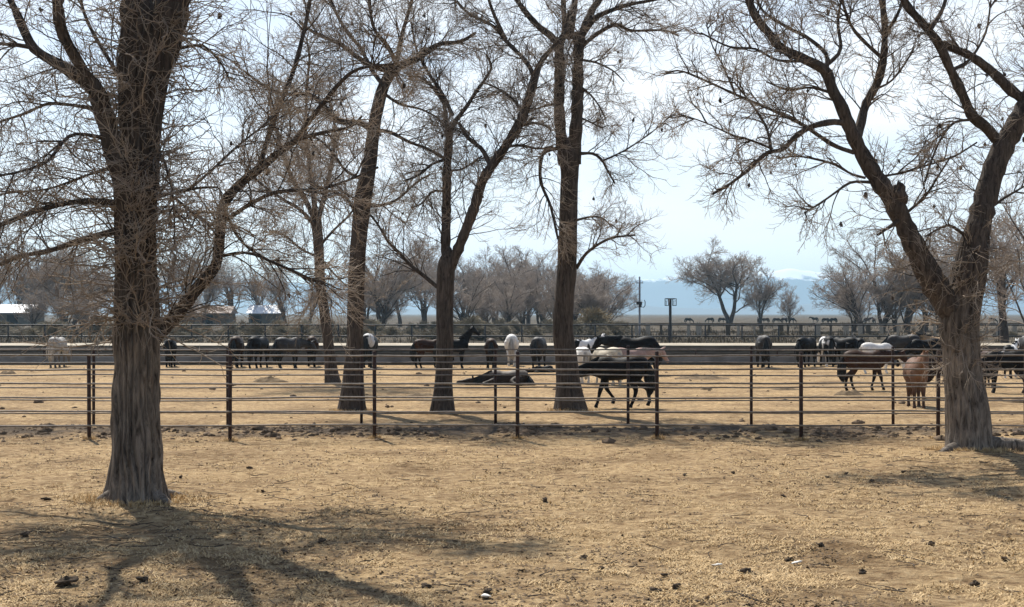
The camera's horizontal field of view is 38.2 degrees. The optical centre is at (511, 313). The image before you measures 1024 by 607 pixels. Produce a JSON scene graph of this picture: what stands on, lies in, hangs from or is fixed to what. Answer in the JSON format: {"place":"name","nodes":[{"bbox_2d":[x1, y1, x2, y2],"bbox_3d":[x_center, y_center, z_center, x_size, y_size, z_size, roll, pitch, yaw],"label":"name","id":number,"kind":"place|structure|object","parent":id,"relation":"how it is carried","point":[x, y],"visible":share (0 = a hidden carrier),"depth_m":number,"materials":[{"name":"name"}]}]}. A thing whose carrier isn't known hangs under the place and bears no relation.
{"place":"outdoors","nodes":[
{"label":"outdoors","id":0,"kind":"place"},
{"bbox_2d":[0,346,1003,352],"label":"lane bank","id":1,"kind":"structure","parent":0,"point":[382,351],"depth_m":96.50,"materials":[{"name":"soil"}]},
{"bbox_2d":[0,314,1023,606],"bbox_3d":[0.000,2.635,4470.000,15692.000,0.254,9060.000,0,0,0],"label":"ground","id":2,"kind":"structure","parent":0,"point":[682,450],"depth_m":23.22,"materials":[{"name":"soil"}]},
{"bbox_2d":[0,304,44,323],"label":"farm shed","id":3,"kind":"structure","parent":2,"relation":"on","point":[8,315],"depth_m":330.30,"materials":[{"name":"white metal"}]},
{"bbox_2d":[5,259,40,303],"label":"bare tree","id":4,"kind":"object","parent":2,"relation":"on","point":[24,282],"visible":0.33,"depth_m":366.56,"materials":[{"name":"grey plant"}]},
{"bbox_2d":[0,241,61,303],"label":"bare tree","id":5,"kind":"object","parent":2,"relation":"on","point":[22,274],"visible":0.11,"depth_m":371.27,"materials":[{"name":"grey plant"}]},
{"bbox_2d":[12,287,61,326],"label":"bare tree","id":6,"kind":"object","parent":2,"relation":"on","point":[30,310],"visible":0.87,"depth_m":227.99,"materials":[{"name":"grey plant"}]},
{"bbox_2d":[0,237,88,308],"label":"bare tree","id":7,"kind":"object","parent":2,"relation":"on","point":[39,244],"visible":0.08,"depth_m":370.84,"materials":[{"name":"grey plant"}]},
{"bbox_2d":[40,321,66,337],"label":"dry shrub","id":8,"kind":"object","parent":2,"relation":"on","point":[50,330],"visible":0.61,"depth_m":150.48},
{"bbox_2d":[17,233,93,319],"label":"bare tree","id":9,"kind":"object","parent":2,"relation":"on","point":[52,282],"visible":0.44,"depth_m":241.40,"materials":[{"name":"grey plant"}]},
{"bbox_2d":[46,337,70,367],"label":"horse","id":10,"kind":"object","parent":2,"relation":"on","point":[61,344],"visible":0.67,"depth_m":73.80},
{"bbox_2d":[54,575,78,587],"bbox_3d":[-4.402,2.651,14.612,0.147,0.136,0.267,0,0,55],"label":"dung clod","id":11,"kind":"object","parent":2,"relation":"on","point":[66,580],"visible":0.98,"depth_m":14.58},
{"bbox_2d":[34,283,102,326],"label":"bare tree","id":12,"kind":"object","parent":2,"relation":"on","point":[53,307],"visible":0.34,"depth_m":226.94,"materials":[{"name":"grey plant"}]},
{"bbox_2d":[48,290,99,326],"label":"bare tree","id":13,"kind":"object","parent":2,"relation":"on","point":[76,315],"visible":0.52,"depth_m":214.36,"materials":[{"name":"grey plant"}]},
{"bbox_2d":[62,263,113,328],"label":"bare tree","id":14,"kind":"object","parent":2,"relation":"on","point":[95,289],"visible":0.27,"depth_m":241.63,"materials":[{"name":"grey plant"}]},
{"bbox_2d":[163,339,176,366],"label":"horse","id":15,"kind":"object","parent":2,"relation":"on","point":[173,344],"visible":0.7,"depth_m":74.48},
{"bbox_2d":[160,292,205,323],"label":"bare tree","id":16,"kind":"object","parent":2,"relation":"on","point":[197,302],"visible":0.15,"depth_m":232.46,"materials":[{"name":"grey plant"}]},
{"bbox_2d":[156,237,246,322],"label":"bare tree","id":17,"kind":"object","parent":2,"relation":"on","point":[196,266],"visible":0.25,"depth_m":312.13,"materials":[{"name":"grey plant"}]},
{"bbox_2d":[194,260,226,323],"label":"bare tree","id":18,"kind":"object","parent":2,"relation":"on","point":[214,292],"visible":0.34,"depth_m":269.22,"materials":[{"name":"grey plant"}]},
{"bbox_2d":[188,306,237,323],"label":"farm shed","id":19,"kind":"structure","parent":2,"relation":"on","point":[232,314],"depth_m":335.30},
{"bbox_2d":[0,0,449,504],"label":"bare tree","id":20,"kind":"object","parent":2,"relation":"on","point":[152,40],"visible":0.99,"depth_m":21.07,"materials":[{"name":"brown plant"}]},
{"bbox_2d":[200,262,253,323],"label":"bare tree","id":21,"kind":"object","parent":2,"relation":"on","point":[229,290],"visible":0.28,"depth_m":354.93,"materials":[{"name":"grey plant"}]},
{"bbox_2d":[217,321,243,334],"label":"dry shrub","id":22,"kind":"object","parent":2,"relation":"on","point":[234,329],"visible":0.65,"depth_m":175.95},
{"bbox_2d":[228,336,243,367],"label":"horse","id":23,"kind":"object","parent":2,"relation":"on","point":[236,342],"visible":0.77,"depth_m":73.67},
{"bbox_2d":[225,261,274,305],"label":"bare tree","id":24,"kind":"object","parent":2,"relation":"on","point":[238,286],"visible":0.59,"depth_m":348.89,"materials":[{"name":"grey plant"}]},
{"bbox_2d":[239,321,273,334],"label":"dry shrub","id":25,"kind":"object","parent":2,"relation":"on","point":[259,330],"visible":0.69,"depth_m":148.19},
{"bbox_2d":[245,336,270,367],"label":"horse","id":26,"kind":"object","parent":2,"relation":"on","point":[254,342],"visible":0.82,"depth_m":73.03},
{"bbox_2d":[246,305,286,323],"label":"farm shed","id":27,"kind":"structure","parent":2,"relation":"on","point":[260,313],"depth_m":345.30,"materials":[{"name":"white metal"}]},
{"bbox_2d":[253,376,287,382],"bbox_3d":[-9.505,2.599,58.378,1.505,0.289,1.044,0,0,-20],"label":"dung heap","id":28,"kind":"object","parent":2,"relation":"on","point":[269,379],"visible":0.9,"depth_m":58.12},
{"bbox_2d":[248,262,296,323],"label":"bare tree","id":29,"kind":"object","parent":2,"relation":"on","point":[274,293],"visible":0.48,"depth_m":240.18,"materials":[{"name":"grey plant"}]},
{"bbox_2d":[270,337,317,368],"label":"horse","id":30,"kind":"object","parent":2,"relation":"on","point":[285,343],"visible":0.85,"depth_m":72.61},
{"bbox_2d":[199,55,397,382],"bbox_3d":[-8.087,-3.715,57.456,7.623,13.072,6.607,0,0,0],"label":"bare tree","id":31,"kind":"object","parent":2,"relation":"on","point":[327,336],"visible":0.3,"depth_m":57.34,"materials":[{"name":"brown plant"}]},
{"bbox_2d":[288,322,320,337],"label":"dry shrub","id":32,"kind":"object","parent":2,"relation":"on","point":[304,331],"visible":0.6,"depth_m":157.49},
{"bbox_2d":[304,336,318,366],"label":"horse","id":33,"kind":"object","parent":2,"relation":"on","point":[313,338],"visible":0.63,"depth_m":74.44},
{"bbox_2d":[207,0,506,410],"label":"bare tree","id":34,"kind":"object","parent":2,"relation":"on","point":[355,337],"visible":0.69,"depth_m":40.78,"materials":[{"name":"brown plant"}]},
{"bbox_2d":[341,256,398,322],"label":"bare tree","id":35,"kind":"object","parent":2,"relation":"on","point":[368,313],"visible":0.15,"depth_m":247.42,"materials":[{"name":"grey plant"}]},
{"bbox_2d":[363,333,377,367],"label":"horse","id":36,"kind":"object","parent":2,"relation":"on","point":[369,342],"visible":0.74,"depth_m":73.58},
{"bbox_2d":[364,287,402,327],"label":"bare tree","id":37,"kind":"object","parent":2,"relation":"on","point":[373,308],"visible":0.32,"depth_m":242.95,"materials":[{"name":"grey plant"}]},
{"bbox_2d":[332,228,436,326],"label":"bare tree","id":38,"kind":"object","parent":2,"relation":"on","point":[388,298],"visible":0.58,"depth_m":238.57,"materials":[{"name":"grey plant"}]},
{"bbox_2d":[380,233,455,323],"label":"bare tree","id":39,"kind":"object","parent":2,"relation":"on","point":[424,310],"visible":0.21,"depth_m":292.56,"materials":[{"name":"grey plant"}]},
{"bbox_2d":[409,339,453,367],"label":"horse","id":40,"kind":"object","parent":2,"relation":"on","point":[423,344],"visible":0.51,"depth_m":73.27},
{"bbox_2d":[415,260,459,306],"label":"bare tree","id":41,"kind":"object","parent":2,"relation":"on","point":[432,274],"visible":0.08,"depth_m":280.94,"materials":[{"name":"grey plant"}]},
{"bbox_2d":[433,324,479,367],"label":"horse","id":42,"kind":"object","parent":2,"relation":"on","point":[461,342],"visible":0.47,"depth_m":72.90},
{"bbox_2d":[415,267,504,323],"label":"bare tree","id":43,"kind":"object","parent":2,"relation":"on","point":[469,304],"visible":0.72,"depth_m":228.16,"materials":[{"name":"grey plant"}]},
{"bbox_2d":[434,254,496,321],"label":"bare tree","id":44,"kind":"object","parent":2,"relation":"on","point":[461,266],"visible":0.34,"depth_m":277.58,"materials":[{"name":"grey plant"}]},
{"bbox_2d":[454,314,489,333],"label":"dry shrub","id":45,"kind":"object","parent":2,"relation":"on","point":[475,319],"visible":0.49,"depth_m":161.79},
{"bbox_2d":[454,323,502,340],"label":"dry shrub","id":46,"kind":"object","parent":2,"relation":"on","point":[480,330],"visible":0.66,"depth_m":148.38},
{"bbox_2d":[345,0,612,414],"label":"bare tree","id":47,"kind":"object","parent":2,"relation":"on","point":[443,285],"visible":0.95,"depth_m":39.79,"materials":[{"name":"brown plant"}]},
{"bbox_2d":[454,260,503,319],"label":"bare tree","id":48,"kind":"object","parent":2,"relation":"on","point":[456,278],"visible":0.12,"depth_m":279.53,"materials":[{"name":"grey plant"}]},
{"bbox_2d":[463,284,500,322],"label":"bare tree","id":49,"kind":"object","parent":2,"relation":"on","point":[483,310],"visible":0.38,"depth_m":236.34,"materials":[{"name":"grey plant"}]},
{"bbox_2d":[484,338,497,367],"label":"horse","id":50,"kind":"object","parent":2,"relation":"on","point":[490,343],"visible":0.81,"depth_m":72.15},
{"bbox_2d":[456,370,533,385],"bbox_3d":[-0.589,2.472,55.818,3.033,0.730,1.159,0,0,4],"label":"horse","id":51,"kind":"object","parent":2,"relation":"on","point":[503,379],"visible":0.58,"depth_m":55.86},
{"bbox_2d":[0,348,1002,364],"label":"feed trough","id":52,"kind":"object","parent":2,"relation":"on","point":[342,359],"visible":0.33,"depth_m":77.92,"materials":[{"name":"grey concrete"}]},
{"bbox_2d":[0,343,1011,345],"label":"feed lane","id":53,"kind":"structure","parent":2,"relation":"on","point":[499,344],"depth_m":99.50,"materials":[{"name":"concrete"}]},
{"bbox_2d":[472,243,540,323],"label":"bare tree","id":54,"kind":"object","parent":2,"relation":"on","point":[500,273],"visible":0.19,"depth_m":296.47,"materials":[{"name":"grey plant"}]},
{"bbox_2d":[467,245,549,318],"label":"bare tree","id":55,"kind":"object","parent":2,"relation":"on","point":[522,263],"visible":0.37,"depth_m":265.14,"materials":[{"name":"grey plant"}]},
{"bbox_2d":[477,276,543,322],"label":"bare tree","id":56,"kind":"object","parent":2,"relation":"on","point":[517,307],"visible":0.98,"depth_m":223.61,"materials":[{"name":"grey plant"}]},
{"bbox_2d":[504,334,518,365],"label":"horse","id":57,"kind":"object","parent":2,"relation":"on","point":[511,341],"visible":0.91,"depth_m":75.92},
{"bbox_2d":[0,427,1022,606],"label":"fallen twigs","id":58,"kind":"object","parent":2,"relation":"on","point":[898,590],"visible":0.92,"depth_m":18.79,"materials":[{"name":"wood"}]},
{"bbox_2d":[0,350,1023,439],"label":"pipe fence","id":59,"kind":"object","parent":2,"relation":"on","point":[517,397],"visible":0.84,"depth_m":31.68,"materials":[{"name":"metal"}]},
{"bbox_2d":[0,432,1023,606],"bbox_3d":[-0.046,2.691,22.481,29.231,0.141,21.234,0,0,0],"label":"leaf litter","id":60,"kind":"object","parent":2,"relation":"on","point":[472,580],"visible":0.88,"depth_m":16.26,"materials":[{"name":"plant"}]},
{"bbox_2d":[0,345,1023,424],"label":"pipe fence","id":61,"kind":"object","parent":2,"relation":"on","point":[628,374],"visible":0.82,"depth_m":36.04,"materials":[{"name":"metal"}]},
{"bbox_2d":[0,366,1023,447],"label":"soil crumbs","id":62,"kind":"object","parent":2,"relation":"on","point":[527,432],"visible":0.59,"depth_m":33.10,"materials":[{"name":"soil"}]},
{"bbox_2d":[0,324,1023,341],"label":"pipe fence","id":63,"kind":"object","parent":2,"relation":"on","point":[521,325],"visible":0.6,"depth_m":140.84,"materials":[{"name":"metal"}]},
{"bbox_2d":[0,321,1023,342],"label":"dry weeds","id":64,"kind":"object","parent":2,"relation":"on","point":[199,339],"visible":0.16,"depth_m":147.03,"materials":[{"name":"plant"}]},
{"bbox_2d":[495,271,543,323],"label":"bare tree","id":65,"kind":"object","parent":2,"relation":"on","point":[527,284],"visible":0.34,"depth_m":245.87,"materials":[{"name":"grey plant"}]},
{"bbox_2d":[506,248,556,321],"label":"bare tree","id":66,"kind":"object","parent":2,"relation":"on","point":[526,255],"visible":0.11,"depth_m":329.66,"materials":[{"name":"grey plant"}]},
{"bbox_2d":[530,337,546,367],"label":"horse","id":67,"kind":"object","parent":2,"relation":"on","point":[538,343],"visible":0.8,"depth_m":72.97},
{"bbox_2d":[504,266,577,326],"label":"bare tree","id":68,"kind":"object","parent":2,"relation":"on","point":[536,308],"visible":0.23,"depth_m":248.71,"materials":[{"name":"grey plant"}]},
{"bbox_2d":[534,257,579,315],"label":"bare tree","id":69,"kind":"object","parent":2,"relation":"on","point":[555,272],"visible":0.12,"depth_m":243.98,"materials":[{"name":"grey plant"}]},
{"bbox_2d":[535,274,583,318],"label":"bare tree","id":70,"kind":"object","parent":2,"relation":"on","point":[551,299],"visible":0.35,"depth_m":217.25,"materials":[{"name":"grey plant"}]},
{"bbox_2d":[540,269,610,320],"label":"bare tree","id":71,"kind":"object","parent":2,"relation":"on","point":[576,308],"visible":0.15,"depth_m":233.99,"materials":[{"name":"grey plant"}]},
{"bbox_2d":[573,319,592,335],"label":"dry shrub","id":72,"kind":"object","parent":2,"relation":"on","point":[577,330],"visible":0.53,"depth_m":169.46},
{"bbox_2d":[576,347,591,382],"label":"horse","id":73,"kind":"object","parent":2,"relation":"on","point":[581,358],"visible":0.45,"depth_m":56.75},
{"bbox_2d":[574,333,604,353],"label":"horse","id":74,"kind":"object","parent":2,"relation":"on","point":[588,343],"visible":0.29,"depth_m":73.47},
{"bbox_2d":[577,306,612,328],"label":"willow bush","id":75,"kind":"object","parent":2,"relation":"on","point":[596,315],"visible":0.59,"depth_m":189.12,"materials":[{"name":"plant"}]},
{"bbox_2d":[474,0,716,410],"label":"bare tree","id":76,"kind":"object","parent":2,"relation":"on","point":[568,266],"visible":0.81,"depth_m":40.77,"materials":[{"name":"brown plant"}]},
{"bbox_2d":[574,273,618,315],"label":"bare tree","id":77,"kind":"object","parent":2,"relation":"on","point":[589,299],"visible":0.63,"depth_m":221.69,"materials":[{"name":"grey plant"}]},
{"bbox_2d":[584,347,621,385],"bbox_3d":[3.477,1.982,56.242,0.663,1.447,2.411,0,0,-35],"label":"horse","id":78,"kind":"object","parent":2,"relation":"on","point":[607,352],"visible":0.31,"depth_m":55.67},
{"bbox_2d":[576,273,643,320],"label":"bare tree","id":79,"kind":"object","parent":2,"relation":"on","point":[619,298],"visible":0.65,"depth_m":234.07,"materials":[{"name":"grey plant"}]},
{"bbox_2d":[584,260,641,303],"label":"bare tree","id":80,"kind":"object","parent":2,"relation":"on","point":[610,278],"visible":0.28,"depth_m":324.80,"materials":[{"name":"grey plant"}]},
{"bbox_2d":[578,357,654,407],"bbox_3d":[2.819,1.942,42.384,2.638,1.507,0.691,0,0,0],"label":"horse","id":81,"kind":"object","parent":2,"relation":"on","point":[607,379],"visible":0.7,"depth_m":42.21},
{"bbox_2d":[608,326,630,335],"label":"dry shrub","id":82,"kind":"object","parent":2,"relation":"on","point":[619,331],"visible":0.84,"depth_m":168.33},
{"bbox_2d":[590,335,662,368],"bbox_3d":[4.991,1.823,64.513,3.167,1.765,0.792,0,0,0],"label":"horse","id":83,"kind":"object","parent":2,"relation":"on","point":[632,343],"visible":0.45,"depth_m":64.35},
{"bbox_2d":[614,346,668,384],"bbox_3d":[4.804,1.982,56.588,2.578,1.437,0.645,0,0,-14],"label":"horse","id":84,"kind":"object","parent":2,"relation":"on","point":[644,352],"visible":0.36,"depth_m":56.57},
{"bbox_2d":[665,298,676,342],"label":"floodlight pole","id":85,"kind":"object","parent":2,"relation":"on","point":[670,302],"visible":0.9,"depth_m":127.91,"materials":[{"name":"metal"}]},
{"bbox_2d":[674,374,729,379],"bbox_3d":[7.838,2.625,61.184,2.482,0.237,1.657,0,0,24],"label":"dung heap","id":86,"kind":"object","parent":2,"relation":"on","point":[701,377],"visible":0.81,"depth_m":60.86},
{"bbox_2d":[666,234,780,322],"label":"bare tree","id":87,"kind":"object","parent":2,"relation":"on","point":[722,283],"visible":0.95,"depth_m":330.52,"materials":[{"name":"grey plant"}]},
{"bbox_2d":[755,335,771,367],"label":"horse","id":88,"kind":"object","parent":2,"relation":"on","point":[763,342],"visible":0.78,"depth_m":73.67},
{"bbox_2d":[740,265,790,322],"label":"bare tree","id":89,"kind":"object","parent":2,"relation":"on","point":[761,299],"visible":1,"depth_m":319.49,"materials":[{"name":"grey plant"}]},
{"bbox_2d":[773,285,803,322],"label":"bare tree","id":90,"kind":"object","parent":2,"relation":"on","point":[787,300],"visible":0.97,"depth_m":338.68,"materials":[{"name":"grey plant"}]},
{"bbox_2d":[582,323,1023,335],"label":"board fence","id":91,"kind":"object","parent":2,"relation":"on","point":[698,331],"visible":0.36,"depth_m":177.97,"materials":[{"name":"brown wood"}]},
{"bbox_2d":[794,337,817,366],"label":"horse","id":92,"kind":"object","parent":2,"relation":"on","point":[806,343],"visible":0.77,"depth_m":74.64},
{"bbox_2d":[625,0,1023,451],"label":"bare tree","id":93,"kind":"object","parent":2,"relation":"on","point":[956,300],"visible":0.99,"depth_m":29.05,"materials":[{"name":"brown plant"}]},
{"bbox_2d":[817,336,835,366],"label":"horse","id":94,"kind":"object","parent":2,"relation":"on","point":[827,342],"visible":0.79,"depth_m":75.28},
{"bbox_2d":[833,337,859,364],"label":"horse","id":95,"kind":"object","parent":2,"relation":"on","point":[847,343],"visible":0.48,"depth_m":76.38},
{"bbox_2d":[820,280,875,330],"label":"bare tree","id":96,"kind":"object","parent":2,"relation":"on","point":[851,316],"visible":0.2,"depth_m":212.11,"materials":[{"name":"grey plant"}]},
{"bbox_2d":[808,251,894,333],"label":"bare tree","id":97,"kind":"object","parent":2,"relation":"on","point":[846,288],"visible":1,"depth_m":193.67,"materials":[{"name":"grey plant"}]},
{"bbox_2d":[837,350,907,390],"bbox_3d":[12.669,1.969,51.713,2.615,1.457,0.654,0,0,-2],"label":"horse","id":98,"kind":"object","parent":2,"relation":"on","point":[864,359],"visible":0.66,"depth_m":51.56},
{"bbox_2d":[858,342,904,373],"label":"horse","id":99,"kind":"object","parent":2,"relation":"on","point":[868,345],"visible":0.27,"depth_m":66.70},
{"bbox_2d":[823,227,951,330],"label":"bare tree","id":100,"kind":"object","parent":2,"relation":"on","point":[875,282],"visible":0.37,"depth_m":217.96,"materials":[{"name":"grey plant"}]},
{"bbox_2d":[866,271,919,330],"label":"bare tree","id":101,"kind":"object","parent":2,"relation":"on","point":[892,306],"visible":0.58,"depth_m":217.67,"materials":[{"name":"grey plant"}]},
{"bbox_2d":[881,334,920,361],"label":"horse","id":102,"kind":"object","parent":2,"relation":"on","point":[898,342],"visible":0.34,"depth_m":76.52},
{"bbox_2d":[869,234,953,330],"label":"bare tree","id":103,"kind":"object","parent":2,"relation":"on","point":[906,319],"visible":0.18,"depth_m":218.05,"materials":[{"name":"grey plant"}]},
{"bbox_2d":[903,350,928,407],"bbox_3d":[11.639,1.856,42.388,0.663,1.713,2.499,0,0,7],"label":"horse","id":104,"kind":"object","parent":2,"relation":"on","point":[911,391],"visible":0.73,"depth_m":42.16},
{"bbox_2d":[896,338,941,366],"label":"horse","id":105,"kind":"object","parent":2,"relation":"on","point":[916,344],"visible":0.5,"depth_m":70.55},
{"bbox_2d":[925,357,984,396],"bbox_3d":[13.900,1.901,47.085,2.482,1.602,0.622,0,0,-10],"label":"horse","id":106,"kind":"object","parent":2,"relation":"on","point":[930,378],"visible":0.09,"depth_m":46.74},
{"bbox_2d":[924,201,1023,342],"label":"bare tree","id":107,"kind":"object","parent":2,"relation":"on","point":[1004,331],"visible":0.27,"depth_m":111.50,"materials":[{"name":"grey plant"}]},
{"bbox_2d":[981,351,1023,392],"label":"horse","id":108,"kind":"object","parent":2,"relation":"on","point":[1010,365],"visible":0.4,"depth_m":50.06},
{"bbox_2d":[987,181,1023,326],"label":"bare tree","id":109,"kind":"object","parent":2,"relation":"on","point":[1013,225],"visible":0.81,"depth_m":102.31,"materials":[{"name":"grey plant"}]},
{"bbox_2d":[1002,338,1018,377],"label":"horse","id":110,"kind":"object","parent":2,"relation":"on","point":[1015,345],"visible":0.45,"depth_m":61.86},
{"bbox_2d":[0,268,1023,309],"bbox_3d":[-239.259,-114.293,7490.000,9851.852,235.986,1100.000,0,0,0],"label":"mountain range","id":111,"kind":"structure","parent":0,"point":[655,292],"depth_m":7337.22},
{"bbox_2d":[0,0,1023,301],"label":"sky","id":112,"kind":"structure","parent":0,"point":[685,227],"materials":[{"name":"white"}]},
{"bbox_2d":[45,300,1023,313],"bbox_3d":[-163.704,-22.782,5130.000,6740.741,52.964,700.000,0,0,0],"label":"foothills","id":113,"kind":"structure","parent":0,"point":[808,308],"depth_m":5011.68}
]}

